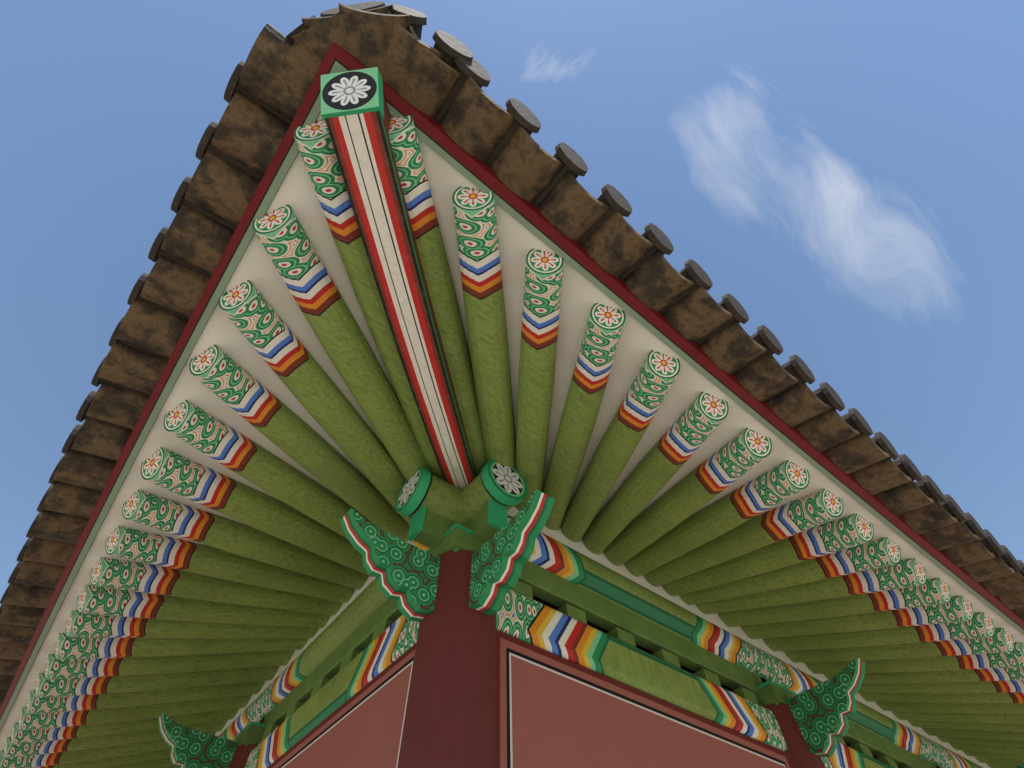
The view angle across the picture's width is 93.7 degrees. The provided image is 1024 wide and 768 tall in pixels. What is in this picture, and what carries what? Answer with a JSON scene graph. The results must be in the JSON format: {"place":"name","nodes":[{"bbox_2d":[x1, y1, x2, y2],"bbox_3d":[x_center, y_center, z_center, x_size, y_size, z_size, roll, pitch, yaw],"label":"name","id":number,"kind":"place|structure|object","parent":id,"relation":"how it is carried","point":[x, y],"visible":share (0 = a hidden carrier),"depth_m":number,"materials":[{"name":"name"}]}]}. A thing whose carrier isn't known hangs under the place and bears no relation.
{"place":"outdoors","nodes":[
{"label":"outdoors","id":0,"kind":"place"},
{"bbox_2d":[0,0,1023,605],"label":"sky","id":1,"kind":"structure","parent":0,"point":[737,130],"materials":[{"name":"blue"}]},
{"label":"ground","id":2,"kind":"structure","parent":0,"visible":0},
{"bbox_2d":[229,550,825,767],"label":"columns","id":3,"kind":"structure","parent":2,"relation":"on","point":[449,721],"depth_m":2.23,"materials":[{"name":"red paint"}]},
{"bbox_2d":[158,489,1023,767],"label":"carved brackets","id":4,"kind":"object","parent":3,"relation":"on","point":[405,573],"visible":0.99,"depth_m":2.60,"materials":[{"name":"paint"}]},
{"bbox_2d":[218,459,982,767],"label":"horizontal beams","id":5,"kind":"structure","parent":3,"relation":"on","point":[368,634],"depth_m":3.44,"materials":[{"name":"green paint"}]},
{"bbox_2d":[0,115,1023,767],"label":"rafters","id":6,"kind":"object","parent":5,"relation":"on","point":[182,633],"visible":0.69,"depth_m":3.09,"materials":[{"name":"paint"}]},
{"bbox_2d":[321,67,476,489],"bbox_3d":[-0.402,0.140,3.010,0.217,0.913,3.539,-6,-58,3],"label":"hip rafter","id":7,"kind":"object","parent":6,"relation":"attached to","point":[355,115],"visible":0.74,"depth_m":2.07,"materials":[{"name":"paint"}]},
{"bbox_2d":[0,42,1023,730],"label":"eave fascia boards","id":8,"kind":"object","parent":6,"relation":"on","point":[476,172],"visible":0.92,"depth_m":2.30,"materials":[{"name":"red wood"}]},
{"bbox_2d":[0,1,1023,706],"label":"roof tiles","id":9,"kind":"object","parent":8,"relation":"on","point":[444,79],"visible":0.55,"depth_m":2.21,"materials":[{"name":"brown tile"}]},
{"bbox_2d":[0,112,1023,750],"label":"eave ceiling boards","id":10,"kind":"object","parent":6,"relation":"on","point":[518,242],"visible":0.2,"depth_m":2.54,"materials":[{"name":"paint"}]},
{"bbox_2d":[215,507,989,767],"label":"purlin","id":11,"kind":"object","parent":5,"relation":"on","point":[602,559],"depth_m":4.25,"materials":[{"name":"green wood"}]},
{"bbox_2d":[267,596,898,767],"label":"wall panels","id":12,"kind":"object","parent":2,"relation":"on","point":[554,710],"visible":0.14,"depth_m":2.67,"materials":[{"name":"paint"}]}
]}

